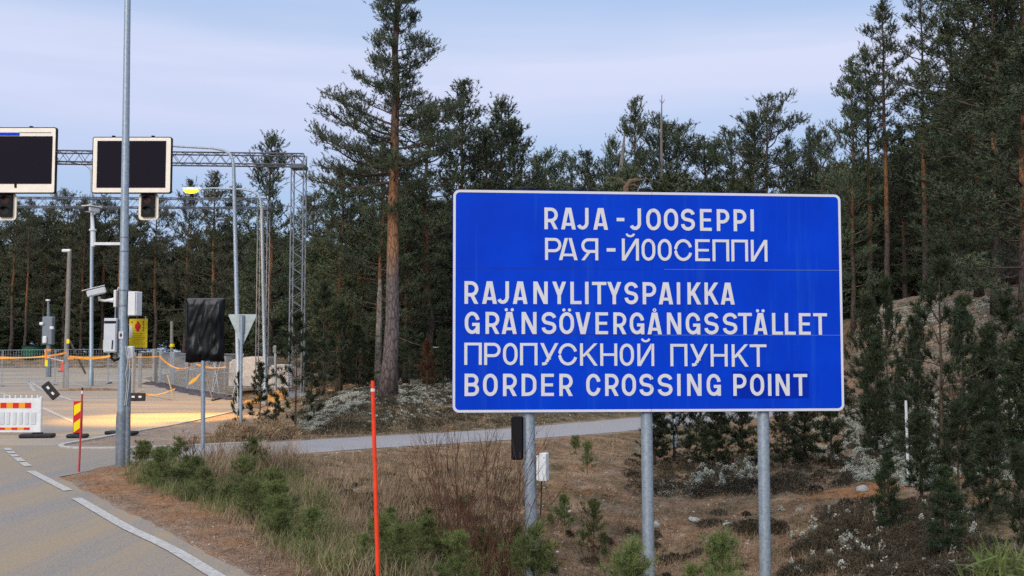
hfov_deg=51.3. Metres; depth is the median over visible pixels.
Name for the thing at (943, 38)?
pine tree
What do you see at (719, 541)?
pine sapling
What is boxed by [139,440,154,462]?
pine sapling
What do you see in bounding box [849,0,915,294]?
pine tree
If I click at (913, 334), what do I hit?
young pine
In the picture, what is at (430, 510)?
pine sapling
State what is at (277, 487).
pine sapling
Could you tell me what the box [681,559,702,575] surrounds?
pine sapling
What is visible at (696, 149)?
pine tree
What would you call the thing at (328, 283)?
pine tree
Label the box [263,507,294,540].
pine sapling
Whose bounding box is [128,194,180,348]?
pine tree
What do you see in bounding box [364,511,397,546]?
pine sapling
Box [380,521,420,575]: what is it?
pine sapling
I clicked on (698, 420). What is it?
young pine
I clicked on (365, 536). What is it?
pine sapling
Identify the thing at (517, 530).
pine sapling
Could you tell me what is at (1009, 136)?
pine tree
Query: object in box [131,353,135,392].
concrete post
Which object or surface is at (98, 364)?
fence panel
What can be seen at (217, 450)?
dry stalks
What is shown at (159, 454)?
pine sapling
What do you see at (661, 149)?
dead tree
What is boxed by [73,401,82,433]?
road marker board
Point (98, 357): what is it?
barrier tape
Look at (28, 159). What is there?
message sign
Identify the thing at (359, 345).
young pine
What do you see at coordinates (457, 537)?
pine sapling
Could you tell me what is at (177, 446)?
pine sapling
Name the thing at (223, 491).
pine sapling
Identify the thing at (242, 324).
triangular sign
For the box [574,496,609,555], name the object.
pine sapling
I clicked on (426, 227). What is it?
pine tree
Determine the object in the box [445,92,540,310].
pine tree
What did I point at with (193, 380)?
barrier tape
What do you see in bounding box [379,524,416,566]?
pine sapling
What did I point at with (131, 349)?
box
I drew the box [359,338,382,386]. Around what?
young pine
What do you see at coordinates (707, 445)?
young pine
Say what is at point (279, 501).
pine sapling
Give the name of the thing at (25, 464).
road marking
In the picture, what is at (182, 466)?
pine sapling
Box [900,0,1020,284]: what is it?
pine tree
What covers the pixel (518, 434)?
control box
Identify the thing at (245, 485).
pine sapling
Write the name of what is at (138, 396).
rubber foot
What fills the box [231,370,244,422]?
young pine
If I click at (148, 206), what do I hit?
traffic signal
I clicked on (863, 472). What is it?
reindeer lichen
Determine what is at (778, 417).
young pine
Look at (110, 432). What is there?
rubber foot
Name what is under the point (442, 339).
young pine
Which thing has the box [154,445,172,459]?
pine sapling
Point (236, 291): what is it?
street lamp
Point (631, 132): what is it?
pine tree
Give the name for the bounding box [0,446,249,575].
road
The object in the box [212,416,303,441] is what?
brush pile
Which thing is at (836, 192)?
pine tree
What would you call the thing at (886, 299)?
young pine
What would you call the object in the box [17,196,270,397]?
sign gantry
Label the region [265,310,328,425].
young pine
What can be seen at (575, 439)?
pine sapling
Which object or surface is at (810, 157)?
pine tree
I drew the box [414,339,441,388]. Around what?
young pine
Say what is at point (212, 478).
pine sapling
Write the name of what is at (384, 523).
pine sapling
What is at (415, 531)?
pine sapling
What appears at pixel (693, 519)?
stone
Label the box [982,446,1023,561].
young pine
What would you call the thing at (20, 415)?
barrier board
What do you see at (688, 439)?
young pine
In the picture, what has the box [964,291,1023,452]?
young pine
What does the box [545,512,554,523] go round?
pine sapling
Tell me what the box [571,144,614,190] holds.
pine tree
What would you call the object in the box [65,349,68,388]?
concrete post
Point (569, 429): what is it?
path
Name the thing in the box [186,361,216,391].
fence panel
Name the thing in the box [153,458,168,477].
pine sapling
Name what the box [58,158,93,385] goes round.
street lamp
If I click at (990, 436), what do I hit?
young pine
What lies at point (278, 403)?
young pine
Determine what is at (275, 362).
meter post
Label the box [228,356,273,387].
concrete block
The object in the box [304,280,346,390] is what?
young pine
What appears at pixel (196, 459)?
pine sapling
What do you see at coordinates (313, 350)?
young pine
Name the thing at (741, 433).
young pine
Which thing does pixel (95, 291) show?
security camera
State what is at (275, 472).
pine sapling
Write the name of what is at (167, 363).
barrier tape
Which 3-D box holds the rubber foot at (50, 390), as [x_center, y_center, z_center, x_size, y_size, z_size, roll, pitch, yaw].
[-20.208,4.495,46.720,0.400,0.800,0.113,-40,1,-15]
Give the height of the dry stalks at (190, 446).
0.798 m
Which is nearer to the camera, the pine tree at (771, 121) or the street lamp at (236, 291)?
the street lamp at (236, 291)
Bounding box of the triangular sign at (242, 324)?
[229,314,255,422]
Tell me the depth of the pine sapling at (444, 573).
11.03 m
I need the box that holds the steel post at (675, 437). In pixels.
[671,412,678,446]
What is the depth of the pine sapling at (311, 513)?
11.60 m
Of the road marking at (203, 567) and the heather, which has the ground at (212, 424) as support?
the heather
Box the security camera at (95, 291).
[82,285,117,306]
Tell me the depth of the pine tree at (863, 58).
48.29 m
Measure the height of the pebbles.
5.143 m
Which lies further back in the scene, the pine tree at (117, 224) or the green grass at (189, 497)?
the pine tree at (117, 224)
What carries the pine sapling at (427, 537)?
on the ground at (212, 424)
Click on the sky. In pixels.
(205, 73)
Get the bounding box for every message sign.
[0,126,57,193]
[92,136,172,193]
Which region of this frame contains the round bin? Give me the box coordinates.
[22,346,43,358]
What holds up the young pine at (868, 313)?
on the ground at (212, 424)
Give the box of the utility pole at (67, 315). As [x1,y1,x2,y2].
[62,249,85,387]
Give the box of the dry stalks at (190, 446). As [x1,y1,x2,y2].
[172,426,204,463]
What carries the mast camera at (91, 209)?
attached to the light pole at (123, 428)
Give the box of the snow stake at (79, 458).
[78,388,82,471]
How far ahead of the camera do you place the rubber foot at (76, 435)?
25.99 m
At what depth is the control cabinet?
19.66 m
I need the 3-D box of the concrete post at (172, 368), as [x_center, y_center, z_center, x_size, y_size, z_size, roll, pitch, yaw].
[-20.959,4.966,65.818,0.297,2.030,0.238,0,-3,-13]
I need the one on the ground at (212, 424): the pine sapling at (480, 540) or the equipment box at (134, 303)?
the pine sapling at (480, 540)
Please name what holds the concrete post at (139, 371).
on the ground at (212, 424)
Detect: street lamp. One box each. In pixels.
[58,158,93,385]
[173,145,239,414]
[182,187,267,403]
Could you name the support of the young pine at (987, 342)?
on the ground at (212, 424)
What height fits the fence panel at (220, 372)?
2.012 m
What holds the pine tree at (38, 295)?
on the ground at (212, 424)
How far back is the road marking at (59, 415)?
35.12 m
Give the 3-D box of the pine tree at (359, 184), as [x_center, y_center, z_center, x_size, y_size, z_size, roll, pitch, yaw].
[-6.345,-0.695,45.416,5.191,9.962,5.114,1,-4,-13]
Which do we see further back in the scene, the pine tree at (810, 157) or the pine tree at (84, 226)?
the pine tree at (84, 226)
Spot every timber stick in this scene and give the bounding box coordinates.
[167,375,174,399]
[205,372,212,398]
[213,363,219,394]
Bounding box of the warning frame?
[45,349,50,365]
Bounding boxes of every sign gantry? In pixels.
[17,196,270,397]
[57,150,307,397]
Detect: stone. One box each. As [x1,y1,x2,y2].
[688,517,699,521]
[856,485,867,491]
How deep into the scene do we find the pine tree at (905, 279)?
52.23 m
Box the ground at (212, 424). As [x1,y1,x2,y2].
[0,286,1023,575]
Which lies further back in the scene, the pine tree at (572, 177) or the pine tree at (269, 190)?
the pine tree at (572, 177)
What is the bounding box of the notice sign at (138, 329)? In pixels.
[128,316,147,348]
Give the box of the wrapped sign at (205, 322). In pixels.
[185,298,225,458]
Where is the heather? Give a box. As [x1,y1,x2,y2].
[280,375,1023,575]
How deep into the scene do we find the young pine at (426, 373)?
38.88 m
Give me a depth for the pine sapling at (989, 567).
4.58 m
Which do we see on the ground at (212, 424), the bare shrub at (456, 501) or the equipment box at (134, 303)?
the bare shrub at (456, 501)
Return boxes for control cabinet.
[103,318,119,361]
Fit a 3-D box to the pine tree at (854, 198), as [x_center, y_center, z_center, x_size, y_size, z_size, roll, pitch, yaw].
[15.152,-4.278,47.357,3.270,12.523,3.690,-2,-4,36]
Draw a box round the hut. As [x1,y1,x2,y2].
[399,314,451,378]
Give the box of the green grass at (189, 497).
[111,451,538,575]
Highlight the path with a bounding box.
[130,411,795,461]
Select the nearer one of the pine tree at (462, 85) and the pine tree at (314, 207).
the pine tree at (462, 85)
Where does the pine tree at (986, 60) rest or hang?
on the ground at (212, 424)
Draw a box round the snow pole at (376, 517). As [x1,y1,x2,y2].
[371,381,379,575]
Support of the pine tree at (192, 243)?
on the ground at (212, 424)
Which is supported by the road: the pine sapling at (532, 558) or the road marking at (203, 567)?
the road marking at (203, 567)
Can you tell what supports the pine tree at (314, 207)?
on the ground at (212, 424)
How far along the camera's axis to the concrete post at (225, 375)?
52.61 m
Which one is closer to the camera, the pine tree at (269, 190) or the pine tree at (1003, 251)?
the pine tree at (1003, 251)
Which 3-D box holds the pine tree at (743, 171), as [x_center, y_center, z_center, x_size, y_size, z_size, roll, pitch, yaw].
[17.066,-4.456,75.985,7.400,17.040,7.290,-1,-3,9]
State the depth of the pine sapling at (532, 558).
12.78 m
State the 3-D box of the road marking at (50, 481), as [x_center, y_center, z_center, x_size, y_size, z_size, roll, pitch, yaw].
[-7.594,3.138,17.453,0.140,0.001,3.204,2,-4,-34]
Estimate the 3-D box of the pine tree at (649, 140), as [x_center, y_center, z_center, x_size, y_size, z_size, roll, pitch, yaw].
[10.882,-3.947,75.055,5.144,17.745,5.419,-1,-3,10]
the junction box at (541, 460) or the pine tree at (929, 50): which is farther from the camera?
the pine tree at (929, 50)
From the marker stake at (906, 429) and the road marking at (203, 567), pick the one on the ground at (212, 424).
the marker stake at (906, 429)
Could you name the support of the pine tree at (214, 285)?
on the ground at (212, 424)
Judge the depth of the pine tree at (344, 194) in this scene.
43.87 m
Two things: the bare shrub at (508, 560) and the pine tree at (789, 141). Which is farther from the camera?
the pine tree at (789, 141)
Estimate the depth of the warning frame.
60.32 m
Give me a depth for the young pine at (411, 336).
36.88 m
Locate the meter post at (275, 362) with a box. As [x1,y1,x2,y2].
[273,346,276,391]
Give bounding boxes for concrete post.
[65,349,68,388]
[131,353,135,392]
[138,354,141,387]
[152,349,157,381]
[158,350,161,381]
[170,352,174,383]
[223,356,225,392]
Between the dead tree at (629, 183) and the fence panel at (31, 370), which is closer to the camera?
the dead tree at (629, 183)
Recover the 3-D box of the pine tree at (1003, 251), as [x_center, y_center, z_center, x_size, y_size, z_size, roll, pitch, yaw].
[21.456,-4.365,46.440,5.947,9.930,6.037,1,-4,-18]
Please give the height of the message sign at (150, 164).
1.926 m
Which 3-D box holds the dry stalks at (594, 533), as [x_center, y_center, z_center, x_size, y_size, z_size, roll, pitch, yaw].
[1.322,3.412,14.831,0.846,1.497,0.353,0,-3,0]
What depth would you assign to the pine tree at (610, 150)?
78.59 m
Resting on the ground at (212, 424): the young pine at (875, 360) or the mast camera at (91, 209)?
the young pine at (875, 360)
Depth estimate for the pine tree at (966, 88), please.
38.13 m
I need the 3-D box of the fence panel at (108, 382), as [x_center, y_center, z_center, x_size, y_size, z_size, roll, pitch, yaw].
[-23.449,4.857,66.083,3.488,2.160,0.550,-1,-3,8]
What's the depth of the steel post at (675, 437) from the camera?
27.01 m
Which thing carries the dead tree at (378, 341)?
on the ground at (212, 424)
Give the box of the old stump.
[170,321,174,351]
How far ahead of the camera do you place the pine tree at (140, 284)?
106.26 m
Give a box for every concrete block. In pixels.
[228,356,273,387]
[269,364,294,388]
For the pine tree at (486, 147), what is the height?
10.823 m
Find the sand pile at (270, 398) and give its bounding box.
[243,390,289,402]
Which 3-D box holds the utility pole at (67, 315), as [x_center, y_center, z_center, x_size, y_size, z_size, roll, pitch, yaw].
[-25.673,1.970,63.137,0.614,8.185,4.217,0,-3,-2]
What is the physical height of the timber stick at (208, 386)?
1.224 m
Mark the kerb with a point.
(61, 445)
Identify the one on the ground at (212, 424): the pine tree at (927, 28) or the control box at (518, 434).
the pine tree at (927, 28)
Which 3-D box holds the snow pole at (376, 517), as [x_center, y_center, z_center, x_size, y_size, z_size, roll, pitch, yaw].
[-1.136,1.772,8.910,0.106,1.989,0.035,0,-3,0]
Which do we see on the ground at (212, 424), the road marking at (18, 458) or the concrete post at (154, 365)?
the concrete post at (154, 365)
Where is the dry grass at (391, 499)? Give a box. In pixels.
[75,391,1007,575]
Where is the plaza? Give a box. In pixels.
[0,368,243,445]
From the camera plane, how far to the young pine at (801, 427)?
23.27 m
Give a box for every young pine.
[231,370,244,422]
[246,359,274,417]
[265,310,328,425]
[273,397,280,415]
[295,338,325,392]
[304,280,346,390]
[317,297,358,390]
[332,323,379,387]
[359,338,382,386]
[398,329,422,384]
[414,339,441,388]
[418,350,436,377]
[428,328,451,385]
[632,412,674,464]
[656,412,696,460]
[672,412,721,463]
[692,412,740,468]
[713,412,757,466]
[757,411,809,466]
[775,411,832,465]
[802,411,855,468]
[841,293,896,435]
[850,333,899,458]
[858,273,913,433]
[868,448,910,525]
[883,234,1008,465]
[889,313,937,459]
[896,411,951,498]
[918,463,976,556]
[924,399,981,509]
[929,292,1007,447]
[952,322,1016,460]
[952,420,1014,522]
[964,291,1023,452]
[982,322,1023,451]
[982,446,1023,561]
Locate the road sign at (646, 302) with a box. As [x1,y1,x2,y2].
[452,186,843,575]
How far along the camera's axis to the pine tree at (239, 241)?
99.14 m
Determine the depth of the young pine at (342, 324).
37.89 m
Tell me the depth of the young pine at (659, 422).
22.77 m
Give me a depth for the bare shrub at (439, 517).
14.36 m
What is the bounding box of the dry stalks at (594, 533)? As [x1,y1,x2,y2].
[578,484,636,575]
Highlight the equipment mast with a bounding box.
[39,299,54,376]
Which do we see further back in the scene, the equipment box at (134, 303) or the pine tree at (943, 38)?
the pine tree at (943, 38)
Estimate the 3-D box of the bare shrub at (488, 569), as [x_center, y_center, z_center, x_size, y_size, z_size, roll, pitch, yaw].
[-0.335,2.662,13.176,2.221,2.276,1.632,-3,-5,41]
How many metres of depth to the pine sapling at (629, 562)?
11.79 m
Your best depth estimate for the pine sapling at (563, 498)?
16.95 m
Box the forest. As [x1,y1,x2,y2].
[0,28,1020,377]
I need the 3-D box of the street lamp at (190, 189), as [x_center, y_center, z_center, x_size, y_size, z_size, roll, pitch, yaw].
[-11.481,0.303,42.658,3.540,8.726,0.300,0,-3,0]
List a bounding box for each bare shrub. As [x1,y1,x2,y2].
[399,418,492,556]
[403,414,568,575]
[408,403,518,575]
[455,439,554,575]
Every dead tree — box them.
[374,275,381,386]
[611,177,651,191]
[618,134,628,173]
[659,97,663,179]
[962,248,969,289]
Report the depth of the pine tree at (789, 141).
78.67 m
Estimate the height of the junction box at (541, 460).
0.814 m
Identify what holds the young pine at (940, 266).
on the ground at (212, 424)
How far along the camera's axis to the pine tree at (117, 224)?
101.22 m
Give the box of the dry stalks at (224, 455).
[209,444,236,467]
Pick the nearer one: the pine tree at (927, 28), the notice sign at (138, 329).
the notice sign at (138, 329)
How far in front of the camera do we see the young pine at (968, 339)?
20.90 m
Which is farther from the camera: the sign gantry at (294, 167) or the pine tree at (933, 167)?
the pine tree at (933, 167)
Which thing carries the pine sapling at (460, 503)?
on the ground at (212, 424)
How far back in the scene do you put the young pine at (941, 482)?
12.99 m
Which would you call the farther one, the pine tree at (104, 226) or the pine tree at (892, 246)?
the pine tree at (104, 226)
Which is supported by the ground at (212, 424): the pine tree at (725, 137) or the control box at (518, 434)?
the pine tree at (725, 137)
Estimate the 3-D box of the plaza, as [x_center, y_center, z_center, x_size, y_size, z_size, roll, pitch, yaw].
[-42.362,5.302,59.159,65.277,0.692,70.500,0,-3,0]
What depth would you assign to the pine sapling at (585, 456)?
20.83 m
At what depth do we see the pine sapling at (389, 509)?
14.79 m
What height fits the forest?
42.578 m
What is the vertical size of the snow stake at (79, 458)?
1.532 m
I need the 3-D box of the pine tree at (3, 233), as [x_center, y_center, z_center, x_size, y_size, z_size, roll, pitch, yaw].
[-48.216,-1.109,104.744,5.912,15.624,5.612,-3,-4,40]
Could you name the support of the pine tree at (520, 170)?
on the ground at (212, 424)
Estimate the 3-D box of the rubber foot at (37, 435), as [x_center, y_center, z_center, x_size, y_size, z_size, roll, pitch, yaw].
[-11.630,3.602,26.138,0.780,0.127,0.380,0,-3,-8]
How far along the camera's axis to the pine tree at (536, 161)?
74.16 m
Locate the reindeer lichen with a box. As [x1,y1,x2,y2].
[254,292,1023,575]
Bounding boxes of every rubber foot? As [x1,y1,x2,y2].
[19,432,55,437]
[41,381,59,399]
[66,433,88,437]
[104,430,138,434]
[131,393,145,400]
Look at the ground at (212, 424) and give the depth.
19.23 m
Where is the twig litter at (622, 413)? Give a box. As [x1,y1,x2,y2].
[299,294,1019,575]
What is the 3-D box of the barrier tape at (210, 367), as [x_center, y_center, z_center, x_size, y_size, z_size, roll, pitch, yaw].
[-14.655,3.801,51.867,0.059,0.212,4.802,2,-4,-33]
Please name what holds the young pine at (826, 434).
on the ground at (212, 424)
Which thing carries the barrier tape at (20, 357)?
attached to the barrier pole
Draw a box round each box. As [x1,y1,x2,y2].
[128,290,141,316]
[128,346,134,357]
[511,416,524,459]
[536,452,548,514]
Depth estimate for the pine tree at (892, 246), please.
53.95 m
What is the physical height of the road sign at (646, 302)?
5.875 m
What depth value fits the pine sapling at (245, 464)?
14.72 m
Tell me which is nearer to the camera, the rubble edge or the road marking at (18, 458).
the road marking at (18, 458)
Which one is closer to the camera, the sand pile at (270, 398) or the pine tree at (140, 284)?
the sand pile at (270, 398)
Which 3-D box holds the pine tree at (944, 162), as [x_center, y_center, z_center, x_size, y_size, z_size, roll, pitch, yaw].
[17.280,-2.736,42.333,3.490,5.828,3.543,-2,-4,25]
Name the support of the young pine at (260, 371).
on the ground at (212, 424)
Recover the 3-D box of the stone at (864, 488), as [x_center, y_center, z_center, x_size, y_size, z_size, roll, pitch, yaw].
[6.058,3.487,18.420,0.244,0.186,0.184,0,-3,-5]
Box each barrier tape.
[0,356,44,358]
[69,355,109,358]
[160,356,178,368]
[189,373,200,383]
[196,364,225,367]
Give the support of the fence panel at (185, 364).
on the rubble edge
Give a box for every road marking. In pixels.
[14,457,24,460]
[18,462,31,465]
[27,381,71,399]
[27,470,71,490]
[43,407,72,422]
[72,497,225,575]
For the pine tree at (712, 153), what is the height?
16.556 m
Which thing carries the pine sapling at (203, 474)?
on the ground at (212, 424)
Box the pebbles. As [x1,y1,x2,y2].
[82,307,982,575]
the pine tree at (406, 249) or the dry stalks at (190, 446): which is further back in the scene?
the pine tree at (406, 249)
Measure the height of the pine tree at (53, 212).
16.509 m
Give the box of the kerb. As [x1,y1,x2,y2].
[58,408,265,448]
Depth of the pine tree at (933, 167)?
50.40 m
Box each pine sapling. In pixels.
[129,439,151,464]
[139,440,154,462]
[141,446,184,486]
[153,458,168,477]
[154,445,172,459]
[167,436,191,464]
[168,461,195,484]
[174,452,191,479]
[183,454,213,481]
[183,465,218,501]
[207,477,217,488]
[216,484,234,506]
[221,454,267,503]
[233,478,270,517]
[236,435,269,472]
[237,477,258,501]
[255,466,300,521]
[257,476,300,521]
[260,493,295,541]
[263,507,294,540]
[293,503,329,546]
[351,532,374,560]
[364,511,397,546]
[368,514,398,564]
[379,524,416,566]
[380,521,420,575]
[381,504,401,523]
[401,521,433,558]
[412,511,446,560]
[415,506,440,539]
[427,527,482,575]
[434,568,450,575]
[436,532,457,564]
[449,495,469,512]
[462,524,501,556]
[495,518,564,575]
[501,523,524,561]
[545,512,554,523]
[551,491,577,524]
[569,434,579,454]
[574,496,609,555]
[579,440,598,472]
[596,531,658,575]
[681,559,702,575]
[696,524,746,575]
[943,532,1023,575]
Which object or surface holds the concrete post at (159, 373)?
on the ground at (212, 424)
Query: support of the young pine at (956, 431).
on the ground at (212, 424)
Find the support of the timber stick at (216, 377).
on the ground at (212, 424)
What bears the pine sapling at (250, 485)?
on the ground at (212, 424)
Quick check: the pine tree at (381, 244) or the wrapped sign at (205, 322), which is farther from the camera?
the pine tree at (381, 244)
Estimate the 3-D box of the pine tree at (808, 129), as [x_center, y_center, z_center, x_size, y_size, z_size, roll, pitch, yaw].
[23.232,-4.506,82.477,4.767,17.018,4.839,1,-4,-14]
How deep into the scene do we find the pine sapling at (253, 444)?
18.33 m
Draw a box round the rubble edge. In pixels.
[142,381,242,399]
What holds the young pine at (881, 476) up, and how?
on the ground at (212, 424)
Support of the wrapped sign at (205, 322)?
on the ground at (212, 424)
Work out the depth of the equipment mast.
75.72 m
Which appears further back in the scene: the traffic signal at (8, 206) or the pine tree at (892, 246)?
the pine tree at (892, 246)
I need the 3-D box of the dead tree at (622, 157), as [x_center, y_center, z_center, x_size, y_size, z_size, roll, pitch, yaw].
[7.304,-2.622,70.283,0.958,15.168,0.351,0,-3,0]
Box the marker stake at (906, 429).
[905,400,909,476]
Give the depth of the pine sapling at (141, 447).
19.43 m
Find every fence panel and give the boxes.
[0,349,54,385]
[53,349,108,384]
[105,349,159,383]
[157,351,187,387]
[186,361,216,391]
[212,354,243,396]
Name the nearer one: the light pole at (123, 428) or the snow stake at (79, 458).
the snow stake at (79, 458)
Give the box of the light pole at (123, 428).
[115,0,130,466]
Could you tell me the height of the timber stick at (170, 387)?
1.118 m
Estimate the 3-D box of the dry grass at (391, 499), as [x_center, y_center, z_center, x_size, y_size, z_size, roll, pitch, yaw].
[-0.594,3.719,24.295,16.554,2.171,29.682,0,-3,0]
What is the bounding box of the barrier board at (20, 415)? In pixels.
[0,395,42,432]
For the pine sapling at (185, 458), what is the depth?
16.91 m
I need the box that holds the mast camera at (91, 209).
[82,205,119,246]
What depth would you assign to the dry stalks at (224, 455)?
18.14 m
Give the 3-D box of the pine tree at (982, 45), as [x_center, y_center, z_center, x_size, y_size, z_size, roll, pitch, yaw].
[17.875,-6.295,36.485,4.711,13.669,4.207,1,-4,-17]
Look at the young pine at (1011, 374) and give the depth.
17.91 m
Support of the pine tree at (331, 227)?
on the ground at (212, 424)
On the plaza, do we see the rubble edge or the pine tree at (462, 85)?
the rubble edge
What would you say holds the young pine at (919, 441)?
on the ground at (212, 424)
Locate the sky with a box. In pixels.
[0,0,1020,351]
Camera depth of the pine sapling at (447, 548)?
14.14 m
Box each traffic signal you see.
[0,194,16,219]
[138,194,158,219]
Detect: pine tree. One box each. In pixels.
[0,201,48,355]
[5,208,81,353]
[7,199,51,356]
[36,188,102,355]
[52,194,112,355]
[70,194,138,354]
[100,205,135,357]
[115,214,161,353]
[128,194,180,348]
[142,175,225,358]
[178,169,247,364]
[203,180,267,358]
[223,129,316,360]
[273,164,401,390]
[282,188,335,361]
[299,0,466,396]
[299,204,340,319]
[302,158,426,387]
[317,207,385,383]
[318,135,438,364]
[345,93,494,384]
[365,158,448,383]
[401,122,532,337]
[408,77,492,353]
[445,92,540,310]
[446,117,557,261]
[513,145,584,190]
[551,151,600,190]
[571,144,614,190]
[596,133,629,186]
[602,93,661,191]
[628,110,702,192]
[640,118,710,192]
[670,133,736,192]
[707,125,764,192]
[713,87,811,193]
[715,105,796,193]
[761,133,816,193]
[790,125,842,193]
[792,123,826,193]
[809,52,892,331]
[832,172,874,318]
[837,44,901,295]
[841,161,920,306]
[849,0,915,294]
[854,122,947,298]
[883,0,947,292]
[889,100,1004,291]
[893,0,1023,313]
[899,152,989,289]
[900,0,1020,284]
[905,0,991,289]
[905,0,1018,282]
[915,51,1018,296]
[925,33,1023,339]
[932,96,1019,285]
[965,0,1023,186]
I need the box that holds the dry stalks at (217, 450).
[204,434,229,466]
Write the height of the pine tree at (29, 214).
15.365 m
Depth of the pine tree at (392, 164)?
32.00 m
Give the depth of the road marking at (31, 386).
61.67 m
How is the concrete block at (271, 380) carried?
on the ground at (212, 424)

